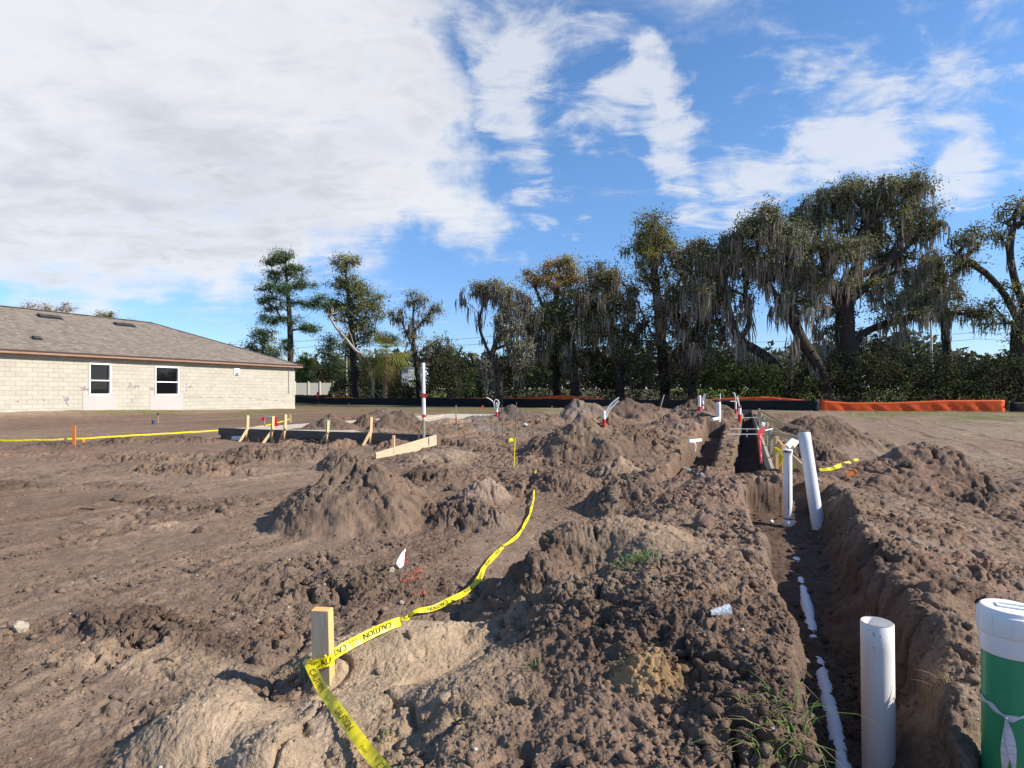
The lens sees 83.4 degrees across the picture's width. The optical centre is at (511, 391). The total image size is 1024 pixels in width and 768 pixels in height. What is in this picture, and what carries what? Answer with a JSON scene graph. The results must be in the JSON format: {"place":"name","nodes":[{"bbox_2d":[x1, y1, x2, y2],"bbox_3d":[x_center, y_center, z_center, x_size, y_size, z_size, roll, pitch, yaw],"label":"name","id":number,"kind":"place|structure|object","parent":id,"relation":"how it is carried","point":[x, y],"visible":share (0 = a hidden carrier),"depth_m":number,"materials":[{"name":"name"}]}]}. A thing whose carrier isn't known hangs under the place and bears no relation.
{"place":"outdoors","nodes":[
{"label":"outdoors","id":0,"kind":"place"},
{"bbox_2d":[0,388,1023,767],"bbox_3d":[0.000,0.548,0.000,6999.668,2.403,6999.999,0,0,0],"label":"ground","id":1,"kind":"structure","parent":0,"point":[110,530],"depth_m":3.81,"materials":[{"name":"soil"}]},
{"bbox_2d":[6,620,14,628],"bbox_3d":[-3.009,1.406,3.470,0.065,0.056,0.058,0,0,-39],"label":"stone","id":2,"kind":"object","parent":1,"relation":"on","point":[9,624],"visible":0.61,"depth_m":3.45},
{"bbox_2d":[12,621,29,632],"bbox_3d":[-2.960,1.414,3.464,0.106,0.060,0.083,18,11,28],"label":"stone","id":3,"kind":"object","parent":1,"relation":"on","point":[20,626],"visible":1,"depth_m":3.44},
{"bbox_2d":[14,299,79,312],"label":"bare oak","id":4,"kind":"object","parent":1,"relation":"on","point":[64,308],"visible":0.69,"depth_m":77.85,"materials":[{"name":"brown plant"}]},
{"bbox_2d":[72,426,75,444],"bbox_3d":[-10.532,1.140,13.826,0.075,0.645,0.020,0,0,0],"label":"orange stake","id":5,"kind":"object","parent":1,"relation":"on","point":[73,435],"visible":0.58,"depth_m":13.82,"materials":[{"name":"paint"}]},
{"bbox_2d":[0,419,289,440],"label":"caution tape","id":6,"kind":"object","parent":5,"relation":"attached to","point":[117,435],"visible":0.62,"depth_m":14.62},
{"bbox_2d":[88,620,106,629],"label":"twig","id":7,"kind":"object","parent":1,"relation":"on","point":[102,624],"visible":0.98,"depth_m":3.25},
{"bbox_2d":[94,309,121,317],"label":"oak","id":8,"kind":"object","parent":1,"relation":"on","point":[104,314],"visible":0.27,"depth_m":79.96,"materials":[{"name":"green plant"}]},
{"bbox_2d":[112,494,125,502],"bbox_3d":[-5.080,1.378,7.436,0.151,0.100,0.130,6,37,-50],"label":"soil block","id":9,"kind":"object","parent":1,"relation":"on","point":[119,498],"depth_m":7.40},
{"bbox_2d":[0,305,302,411],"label":"block house","id":10,"kind":"structure","parent":1,"relation":"on","point":[55,361],"depth_m":29.96,"materials":[{"name":"concrete"}]},
{"bbox_2d":[89,363,110,395],"bbox_3d":[-20.021,-0.607,27.919,0.130,1.577,1.010,0,0,25],"label":"window","id":11,"kind":"structure","parent":10,"relation":"in","point":[99,373],"depth_m":27.96,"materials":[{"name":"white plastic"}]},
{"bbox_2d":[155,366,178,395],"bbox_3d":[-18.608,-0.586,30.991,0.130,1.575,1.356,0,0,25],"label":"window","id":12,"kind":"structure","parent":10,"relation":"in","point":[166,378],"depth_m":31.03,"materials":[{"name":"white plastic"}]},
{"bbox_2d":[155,647,178,661],"bbox_3d":[-1.766,1.345,2.946,0.092,0.059,0.053,0,0,-4],"label":"twig","id":13,"kind":"object","parent":1,"relation":"on","point":[166,657],"visible":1,"depth_m":2.92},
{"bbox_2d":[193,526,202,533],"bbox_3d":[-3.151,1.390,5.764,0.092,0.118,0.082,-6,-40,47],"label":"soil block","id":14,"kind":"object","parent":1,"relation":"on","point":[198,529],"depth_m":5.74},
{"bbox_2d":[231,436,240,439],"bbox_3d":[-7.711,1.306,16.200,0.300,0.120,0.200,0,0,0],"label":"foam block","id":15,"kind":"object","parent":1,"relation":"on","point":[235,437],"depth_m":16.10,"materials":[{"name":"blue plastic"}]},
{"bbox_2d":[236,324,293,358],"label":"bushy tree","id":16,"kind":"object","parent":1,"relation":"on","point":[269,349],"visible":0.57,"depth_m":65.57,"materials":[{"name":"green plant"}]},
{"bbox_2d":[262,416,278,425],"bbox_3d":[-7.535,0.987,17.953,0.556,0.468,0.137,0,0,0],"label":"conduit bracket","id":17,"kind":"object","parent":1,"relation":"on","point":[275,423],"visible":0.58,"depth_m":17.89,"materials":[{"name":"red plastic"}]},
{"bbox_2d":[251,244,335,361],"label":"pine tree","id":18,"kind":"object","parent":1,"relation":"on","point":[288,287],"visible":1,"depth_m":59.73,"materials":[{"name":"green plant"}]},
{"bbox_2d":[284,654,311,685],"bbox_3d":[-1.006,1.312,2.731,0.138,0.170,0.132,0,0,-19],"label":"grass tuft","id":19,"kind":"object","parent":1,"relation":"on","point":[306,678],"visible":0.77,"depth_m":2.73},
{"bbox_2d":[295,348,325,382],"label":"tree","id":20,"kind":"object","parent":1,"relation":"on","point":[307,366],"visible":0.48,"depth_m":83.54,"materials":[{"name":"green plant"}]},
{"bbox_2d":[295,381,333,395],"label":"vinyl fence","id":21,"kind":"object","parent":1,"relation":"on","point":[308,388],"visible":0.42,"depth_m":75.97,"materials":[{"name":"beige"}]},
{"bbox_2d":[306,366,335,382],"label":"bush","id":22,"kind":"object","parent":1,"relation":"on","point":[321,378],"visible":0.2,"depth_m":81.52,"materials":[{"name":"green plant"}]},
{"bbox_2d":[311,607,334,686],"bbox_3d":[-0.881,1.308,2.688,0.104,0.592,0.050,0,0,9],"label":"wooden stake","id":23,"kind":"object","parent":1,"relation":"on","point":[322,631],"visible":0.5,"depth_m":2.67,"materials":[{"name":"brown wood"}]},
{"bbox_2d":[305,471,536,767],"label":"caution tape","id":24,"kind":"object","parent":23,"relation":"attached to","point":[369,752],"visible":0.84,"depth_m":2.61,"materials":[{"name":"yellow"}]},
{"bbox_2d":[310,332,348,385],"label":"young pine","id":25,"kind":"object","parent":1,"relation":"on","point":[331,366],"visible":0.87,"depth_m":81.73,"materials":[{"name":"green plant"}]},
{"bbox_2d":[218,414,442,458],"bbox_3d":[-5.439,1.089,18.223,6.305,0.976,14.072,0,0,-6],"label":"form work","id":26,"kind":"object","parent":1,"relation":"on","point":[419,441],"visible":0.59,"depth_m":14.58,"materials":[{"name":"brown wood"}]},
{"bbox_2d":[304,413,358,427],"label":"dirt heap","id":27,"kind":"object","parent":1,"relation":"on","point":[335,420],"visible":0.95,"depth_m":16.51,"materials":[{"name":"soil"}]},
{"bbox_2d":[324,308,373,397],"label":"dead tree","id":28,"kind":"object","parent":1,"relation":"on","point":[340,333],"visible":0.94,"depth_m":58.88,"materials":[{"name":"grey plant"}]},
{"bbox_2d":[267,450,436,534],"bbox_3d":[-1.726,1.024,6.428,1.827,0.742,1.789,0,0,0],"label":"dirt heap","id":29,"kind":"object","parent":1,"relation":"on","point":[327,512],"visible":0.97,"depth_m":5.89,"materials":[{"name":"soil"}]},
{"bbox_2d":[313,251,390,397],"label":"cedar tree","id":30,"kind":"object","parent":1,"relation":"on","point":[360,292],"visible":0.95,"depth_m":61.53,"materials":[{"name":"green plant"}]},
{"bbox_2d":[351,413,377,426],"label":"dirt heap","id":31,"kind":"object","parent":1,"relation":"on","point":[363,420],"visible":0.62,"depth_m":17.34,"materials":[{"name":"soil"}]},
{"bbox_2d":[342,409,421,418],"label":"dirt heap","id":32,"kind":"object","parent":1,"relation":"on","point":[379,413],"visible":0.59,"depth_m":26.60,"materials":[{"name":"soil"}]},
{"bbox_2d":[358,331,414,397],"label":"palm tree","id":33,"kind":"object","parent":1,"relation":"on","point":[386,368],"visible":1,"depth_m":56.42,"materials":[{"name":"green plant"}]},
{"bbox_2d":[376,727,396,742],"bbox_3d":[-0.462,1.278,2.126,0.118,0.038,0.104,0,0,-37],"label":"grass tuft","id":34,"kind":"object","parent":1,"relation":"on","point":[386,734],"visible":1,"depth_m":2.13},
{"bbox_2d":[397,548,405,567],"bbox_3d":[-0.876,1.328,4.578,0.022,0.131,0.135,0,0,24],"label":"paper flag","id":35,"kind":"object","parent":1,"relation":"on","point":[401,561],"visible":1,"depth_m":4.58,"materials":[{"name":"white paper"}]},
{"bbox_2d":[366,410,444,430],"bbox_3d":[-2.917,0.764,16.023,2.266,0.569,1.442,0,0,0],"label":"dirt heap","id":36,"kind":"object","parent":1,"relation":"on","point":[404,419],"visible":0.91,"depth_m":15.63,"materials":[{"name":"soil"}]},
{"bbox_2d":[408,369,415,386],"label":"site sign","id":37,"kind":"object","parent":1,"relation":"on","point":[411,371],"visible":0.27,"depth_m":69.97,"materials":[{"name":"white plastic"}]},
{"bbox_2d":[400,565,425,596],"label":"paint marks","id":38,"kind":"object","parent":1,"relation":"on","point":[414,573],"visible":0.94,"depth_m":4.33},
{"bbox_2d":[400,367,428,390],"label":"white building","id":39,"kind":"structure","parent":1,"relation":"on","point":[406,374],"depth_m":90.00,"materials":[{"name":"silver metal"}]},
{"bbox_2d":[379,287,457,397],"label":"sapling oak","id":40,"kind":"object","parent":1,"relation":"on","point":[410,332],"visible":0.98,"depth_m":59.77,"materials":[{"name":"green plant"}]},
{"bbox_2d":[422,363,427,420],"bbox_3d":[-2.886,0.034,19.000,0.208,1.986,0.132,0,0,0],"label":"vent pipe","id":41,"kind":"object","parent":1,"relation":"on","point":[424,395],"visible":0.93,"depth_m":18.95,"materials":[{"name":"white plastic"}]},
{"bbox_2d":[0,456,861,767],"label":"soil crumbs","id":42,"kind":"object","parent":1,"relation":"on","point":[824,642],"visible":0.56,"depth_m":3.28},
{"bbox_2d":[425,343,470,397],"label":"tree","id":43,"kind":"object","parent":1,"relation":"on","point":[453,370],"visible":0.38,"depth_m":65.66,"materials":[{"name":"green plant"}]},
{"bbox_2d":[447,484,456,491],"bbox_3d":[-0.774,1.269,7.521,0.178,0.096,0.123,46,-1,-36],"label":"soil block","id":44,"kind":"object","parent":1,"relation":"on","point":[452,487],"depth_m":7.48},
{"bbox_2d":[455,405,456,446],"bbox_3d":[-1.262,0.831,12.989,0.034,1.052,0.038,0,0,0],"label":"survey lath","id":45,"kind":"object","parent":1,"relation":"on","point":[455,425],"visible":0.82,"depth_m":12.99,"materials":[{"name":"brown wood"}]},
{"bbox_2d":[457,365,490,397],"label":"bush","id":46,"kind":"object","parent":1,"relation":"on","point":[474,371],"visible":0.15,"depth_m":71.58,"materials":[{"name":"green plant"}]},
{"bbox_2d":[455,275,545,406],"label":"live oak","id":47,"kind":"object","parent":1,"relation":"on","point":[501,297],"visible":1,"depth_m":47.73,"materials":[{"name":"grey plant"}]},
{"bbox_2d":[501,405,503,458],"bbox_3d":[-0.169,0.761,10.346,0.044,1.072,0.012,0,0,0],"label":"thin rod","id":48,"kind":"object","parent":1,"relation":"on","point":[502,433],"visible":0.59,"depth_m":10.34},
{"bbox_2d":[6,420,1015,767],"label":"pebbles","id":49,"kind":"object","parent":1,"relation":"on","point":[454,692],"visible":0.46,"depth_m":2.78,"materials":[{"name":"stone"}]},
{"bbox_2d":[0,406,1023,767],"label":"soil clods","id":50,"kind":"object","parent":1,"relation":"on","point":[628,756],"visible":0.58,"depth_m":2.65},
{"bbox_2d":[509,402,516,467],"bbox_3d":[0.012,0.762,9.526,0.137,1.194,0.034,0,0,-11],"label":"thin rod","id":51,"kind":"object","parent":1,"relation":"on","point":[511,439],"visible":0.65,"depth_m":9.52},
{"bbox_2d":[482,404,559,420],"bbox_3d":[0.324,0.768,20.469,2.828,0.686,1.851,0,0,0],"label":"dirt heap","id":52,"kind":"object","parent":1,"relation":"on","point":[507,412],"visible":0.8,"depth_m":20.03,"materials":[{"name":"soil"}]},
{"bbox_2d":[486,397,498,416],"bbox_3d":[-0.660,0.570,19.881,0.454,0.789,0.110,0,0,0],"label":"conduit stub","id":53,"kind":"object","parent":52,"relation":"on","point":[496,410],"visible":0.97,"depth_m":19.86,"materials":[{"name":"white plastic"}]},
{"bbox_2d":[513,653,543,671],"bbox_3d":[0.081,1.126,2.365,0.155,0.059,0.117,0,0,-28],"label":"grass tuft","id":54,"kind":"object","parent":1,"relation":"on","point":[529,667],"visible":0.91,"depth_m":2.38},
{"bbox_2d":[512,248,588,395],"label":"maple","id":55,"kind":"object","parent":1,"relation":"on","point":[566,273],"visible":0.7,"depth_m":53.60,"materials":[{"name":"green plant"}]},
{"bbox_2d":[506,292,606,396],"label":"live oak","id":56,"kind":"object","parent":1,"relation":"on","point":[556,325],"visible":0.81,"depth_m":49.47,"materials":[{"name":"green plant"}]},
{"bbox_2d":[295,397,819,410],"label":"silt fence","id":57,"kind":"object","parent":1,"relation":"on","point":[800,405],"visible":0.59,"depth_m":47.90,"materials":[{"name":"black fabric"}]},
{"bbox_2d":[559,398,608,420],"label":"dirt heap","id":58,"kind":"object","parent":1,"relation":"on","point":[577,407],"visible":0.73,"depth_m":21.45,"materials":[{"name":"soil"}]},
{"bbox_2d":[522,410,664,463],"bbox_3d":[1.445,0.779,10.896,2.540,0.901,2.264,0,0,0],"label":"dirt heap","id":59,"kind":"object","parent":1,"relation":"on","point":[599,435],"visible":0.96,"depth_m":10.25,"materials":[{"name":"soil"}]},
{"bbox_2d":[602,397,618,427],"bbox_3d":[1.819,0.426,10.582,0.314,0.676,0.065,0,0,10],"label":"conduit stub","id":60,"kind":"object","parent":59,"relation":"on","point":[605,414],"visible":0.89,"depth_m":10.58,"materials":[{"name":"white plastic"}]},
{"bbox_2d":[556,255,667,399],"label":"live oak","id":61,"kind":"object","parent":1,"relation":"on","point":[609,282],"visible":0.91,"depth_m":48.45,"materials":[{"name":"green plant"}]},
{"bbox_2d":[606,547,671,572],"bbox_3d":[0.709,0.969,3.273,0.388,0.159,0.367,0,0,0],"label":"grass tuft","id":62,"kind":"object","parent":1,"relation":"on","point":[640,557],"visible":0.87,"depth_m":3.25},
{"bbox_2d":[602,398,679,418],"bbox_3d":[5.037,0.672,24.380,4.012,0.878,2.587,0,0,0],"label":"dirt heap","id":63,"kind":"object","parent":1,"relation":"on","point":[629,407],"visible":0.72,"depth_m":23.78,"materials":[{"name":"soil"}]},
{"bbox_2d":[293,317,1008,388],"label":"distant treeline","id":64,"kind":"object","parent":1,"relation":"on","point":[917,345],"visible":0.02,"depth_m":115.82,"materials":[{"name":"green plant"}]},
{"bbox_2d":[613,202,696,399],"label":"live oak","id":65,"kind":"object","parent":1,"relation":"on","point":[655,246],"visible":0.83,"depth_m":49.53,"materials":[{"name":"green plant"}]},
{"bbox_2d":[295,297,1023,407],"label":"undergrowth","id":66,"kind":"object","parent":1,"relation":"on","point":[970,382],"visible":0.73,"depth_m":46.05,"materials":[{"name":"green plant"}]},
{"bbox_2d":[295,389,1023,407],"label":"weeds","id":67,"kind":"object","parent":1,"relation":"on","point":[1002,395],"visible":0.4,"depth_m":41.22,"materials":[{"name":"green plant"}]},
{"bbox_2d":[323,395,1004,411],"bbox_3d":[3.972,0.928,48.949,60.922,1.328,3.728,0,0,24],"label":"safety fence","id":68,"kind":"object","parent":1,"relation":"on","point":[970,405],"visible":0.49,"depth_m":38.60,"materials":[{"name":"orange paint"}]},
{"bbox_2d":[657,707,673,729],"bbox_3d":[0.500,1.044,1.828,0.082,0.044,0.033,0,0,-38],"label":"twig","id":69,"kind":"object","parent":1,"relation":"on","point":[665,725],"visible":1,"depth_m":1.81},
{"bbox_2d":[642,235,734,399],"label":"live oak","id":70,"kind":"object","parent":1,"relation":"on","point":[666,315],"visible":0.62,"depth_m":46.43,"materials":[{"name":"green plant"}]},
{"bbox_2d":[682,467,704,475],"bbox_3d":[2.739,1.204,8.797,0.040,0.413,3.582,0,0,13],"label":"pipe length","id":71,"kind":"object","parent":1,"relation":"on","point":[689,470],"visible":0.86,"depth_m":8.93,"materials":[{"name":"white plastic"}]},
{"bbox_2d":[688,438,701,451],"bbox_3d":[3.311,0.951,10.337,0.120,0.212,0.624,0,0,41],"label":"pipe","id":72,"kind":"object","parent":1,"relation":"on","point":[694,440],"visible":1,"depth_m":10.24,"materials":[{"name":"white plastic"}]},
{"bbox_2d":[698,395,700,410],"bbox_3d":[6.695,0.443,20.532,0.113,0.636,0.115,0,0,0],"label":"conduit stub","id":73,"kind":"object","parent":1,"relation":"on","point":[699,402],"visible":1,"depth_m":20.49,"materials":[{"name":"white plastic"}]},
{"bbox_2d":[693,513,714,527],"bbox_3d":[1.542,1.049,4.616,0.214,0.154,0.169,-8,-14,-39],"label":"soil block","id":74,"kind":"object","parent":1,"relation":"on","point":[702,519],"depth_m":4.56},
{"bbox_2d":[670,396,741,417],"bbox_3d":[8.196,0.683,24.618,3.185,1.008,2.462,0,0,0],"label":"dirt heap","id":75,"kind":"object","parent":1,"relation":"on","point":[689,406],"visible":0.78,"depth_m":24.06,"materials":[{"name":"soil"}]},
{"bbox_2d":[701,393,705,409],"bbox_3d":[7.949,0.451,23.833,0.200,0.790,0.117,0,0,0],"label":"conduit stub","id":76,"kind":"object","parent":75,"relation":"on","point":[702,403],"visible":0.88,"depth_m":23.80,"materials":[{"name":"white plastic"}]},
{"bbox_2d":[730,392,736,414],"bbox_3d":[9.222,0.515,23.943,0.267,1.002,0.077,0,0,0],"label":"conduit stub","id":77,"kind":"object","parent":75,"relation":"on","point":[735,401],"visible":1,"depth_m":23.92,"materials":[{"name":"white plastic"}]},
{"bbox_2d":[710,417,720,420],"bbox_3d":[5.947,0.792,16.800,0.100,0.115,0.532,0,0,41],"label":"drain pipe","id":78,"kind":"object","parent":1,"relation":"on","point":[715,419],"visible":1,"depth_m":16.72,"materials":[{"name":"white plastic"}]},
{"bbox_2d":[716,402,720,421],"bbox_3d":[7.248,0.699,20.182,0.147,0.697,0.145,0,0,0],"label":"conduit stub","id":79,"kind":"object","parent":1,"relation":"on","point":[718,409],"visible":0.91,"depth_m":20.13,"materials":[{"name":"white plastic"}]},
{"bbox_2d":[709,603,731,614],"bbox_3d":[0.878,0.914,2.426,0.080,0.045,0.063,0,0,0],"label":"plastic bag","id":80,"kind":"object","parent":1,"relation":"on","point":[726,609],"visible":1,"depth_m":2.41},
{"bbox_2d":[673,226,788,396],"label":"live oak","id":81,"kind":"object","parent":1,"relation":"on","point":[714,268],"visible":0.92,"depth_m":44.69,"materials":[{"name":"green plant"}]},
{"bbox_2d":[736,396,742,422],"bbox_3d":[8.334,0.689,21.061,0.268,1.093,0.126,0,0,0],"label":"conduit stub","id":82,"kind":"object","parent":1,"relation":"on","point":[739,413],"visible":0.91,"depth_m":21.03,"materials":[{"name":"white plastic"}]},
{"bbox_2d":[679,678,843,767],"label":"grass tuft","id":83,"kind":"object","parent":1,"relation":"on","point":[788,731],"visible":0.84,"depth_m":1.72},
{"bbox_2d":[737,408,820,482],"bbox_3d":[7.681,1.044,18.631,2.305,0.995,24.384,0,0,18],"label":"form work","id":84,"kind":"object","parent":1,"relation":"on","point":[766,453],"visible":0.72,"depth_m":10.72,"materials":[{"name":"brown wood"}]},
{"bbox_2d":[727,434,763,436],"bbox_3d":[5.415,1.012,13.337,0.850,0.077,0.020,0,0,0],"label":"string line","id":85,"kind":"object","parent":84,"relation":"attached to","point":[744,434],"visible":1,"depth_m":13.33,"materials":[{"name":"fabric"}]},
{"bbox_2d":[758,427,765,463],"bbox_3d":[3.939,0.817,9.095,0.103,0.445,1.910,0,0,25],"label":"red sheet","id":86,"kind":"object","parent":84,"relation":"hanging from","point":[761,431],"visible":1,"depth_m":8.91,"materials":[{"name":"plastic"}]},
{"bbox_2d":[774,447,782,465],"bbox_3d":[3.402,0.826,7.311,0.146,0.249,0.053,0,0,39],"label":"caution tape","id":87,"kind":"object","parent":84,"relation":"attached to","point":[780,454],"visible":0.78,"depth_m":7.30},
{"bbox_2d":[717,192,842,398],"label":"live oak","id":88,"kind":"object","parent":1,"relation":"on","point":[768,226],"visible":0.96,"depth_m":43.66,"materials":[{"name":"green plant"}]},
{"bbox_2d":[782,449,793,526],"bbox_3d":[3.022,1.081,6.300,0.114,0.909,0.110,0,0,0],"label":"capped pipe","id":89,"kind":"object","parent":1,"relation":"on","point":[787,521],"visible":0.84,"depth_m":6.26,"materials":[{"name":"white plastic"}]},
{"bbox_2d":[785,438,795,448],"bbox_3d":[3.858,0.730,8.000,0.084,0.159,0.296,0,0,43],"label":"pipe offcut","id":90,"kind":"object","parent":1,"relation":"on","point":[790,443],"visible":0.94,"depth_m":7.95,"materials":[{"name":"white plastic"}]},
{"bbox_2d":[790,440,798,448],"bbox_3d":[3.969,0.739,8.100,0.072,0.122,0.271,0,0,39],"label":"pipe offcut","id":91,"kind":"object","parent":90,"relation":"on","point":[795,444],"visible":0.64,"depth_m":8.04,"materials":[{"name":"white plastic"}]},
{"bbox_2d":[728,669,867,767],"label":"grass tuft","id":92,"kind":"object","parent":1,"relation":"on","point":[809,715],"visible":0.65,"depth_m":1.77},
{"bbox_2d":[798,432,823,529],"bbox_3d":[3.285,1.073,6.291,0.128,1.257,0.440,0,0,-4],"label":"leaning pipe","id":93,"kind":"object","parent":1,"relation":"on","point":[811,480],"visible":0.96,"depth_m":6.27,"materials":[{"name":"plastic"}]},
{"bbox_2d":[793,557,851,767],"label":"trench pipe","id":94,"kind":"object","parent":1,"relation":"on","point":[834,725],"visible":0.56,"depth_m":3.09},
{"bbox_2d":[801,491,852,532],"bbox_3d":[3.379,1.260,6.144,0.513,0.492,0.475,0,0,41],"label":"grass tuft","id":95,"kind":"object","parent":1,"relation":"on","point":[829,513],"visible":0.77,"depth_m":6.09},
{"bbox_2d":[762,415,898,449],"bbox_3d":[7.980,0.995,14.522,3.987,0.862,2.444,0,0,0],"label":"dirt heap","id":96,"kind":"object","parent":1,"relation":"on","point":[839,429],"visible":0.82,"depth_m":13.82,"materials":[{"name":"soil"}]},
{"bbox_2d":[818,458,858,470],"bbox_3d":[5.910,1.239,10.084,0.262,0.312,4.178,0,0,38],"label":"caution tape","id":97,"kind":"object","parent":1,"relation":"on","point":[837,466],"visible":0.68,"depth_m":8.52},
{"bbox_2d":[860,616,895,767],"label":"pvc pipe","id":98,"kind":"object","parent":1,"relation":"on","point":[878,703],"visible":1,"depth_m":2.42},
{"bbox_2d":[784,157,1001,401],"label":"live oak","id":99,"kind":"object","parent":1,"relation":"on","point":[875,205],"visible":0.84,"depth_m":45.49,"materials":[{"name":"green plant"}]},
{"bbox_2d":[815,441,994,496],"bbox_3d":[5.708,1.081,8.575,2.580,0.670,2.080,0,0,0],"label":"dirt heap","id":100,"kind":"object","parent":1,"relation":"on","point":[921,475],"visible":0.91,"depth_m":8.08,"materials":[{"name":"soil"}]},
{"bbox_2d":[845,469,857,475],"bbox_3d":[4.834,1.162,8.194,0.171,0.146,0.082,0,0,0],"label":"orange plug","id":101,"kind":"object","parent":100,"relation":"on","point":[852,472],"visible":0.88,"depth_m":8.16,"materials":[{"name":"plastic"}]},
{"bbox_2d":[899,460,912,468],"bbox_3d":[5.613,1.033,8.191,0.177,0.118,0.148,-29,-25,3],"label":"soil block","id":102,"kind":"object","parent":100,"relation":"on","point":[907,464],"depth_m":8.14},
{"bbox_2d":[930,321,932,362],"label":"utility pole","id":103,"kind":"object","parent":1,"relation":"on","point":[931,344],"depth_m":71.90,"materials":[{"name":"concrete"}]},
{"bbox_2d":[913,669,970,685],"bbox_3d":[1.766,1.188,2.359,0.239,0.074,0.109,0,0,24],"label":"grass tuft","id":104,"kind":"object","parent":1,"relation":"on","point":[942,680],"visible":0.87,"depth_m":2.35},
{"bbox_2d":[905,246,980,374],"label":"live oak","id":105,"kind":"object","parent":1,"relation":"on","point":[946,344],"visible":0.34,"depth_m":49.68,"materials":[{"name":"green plant"}]},
{"bbox_2d":[919,189,1023,401],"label":"live oak","id":106,"kind":"object","parent":1,"relation":"on","point":[1015,324],"visible":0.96,"depth_m":42.81,"materials":[{"name":"green plant"}]},
{"bbox_2d":[976,598,1023,767],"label":"green pipe","id":107,"kind":"object","parent":1,"relation":"on","point":[1000,624],"visible":1,"depth_m":2.03,"materials":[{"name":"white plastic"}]},
{"bbox_2d":[1009,401,1023,411],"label":"silt fence","id":108,"kind":"object","parent":1,"relation":"on","point":[1016,406],"visible":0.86,"depth_m":37.54,"materials":[{"name":"black fabric"}]},
{"bbox_2d":[0,0,1023,388],"label":"sky","id":109,"kind":"structure","parent":0,"point":[152,152],"materials":[{"name":"blue"}]},
{"bbox_2d":[280,332,1003,349],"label":"power lines","id":110,"kind":"object","parent":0,"point":[673,343],"visible":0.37,"depth_m":79.99,"materials":[{"name":"black plastic"}]}
]}

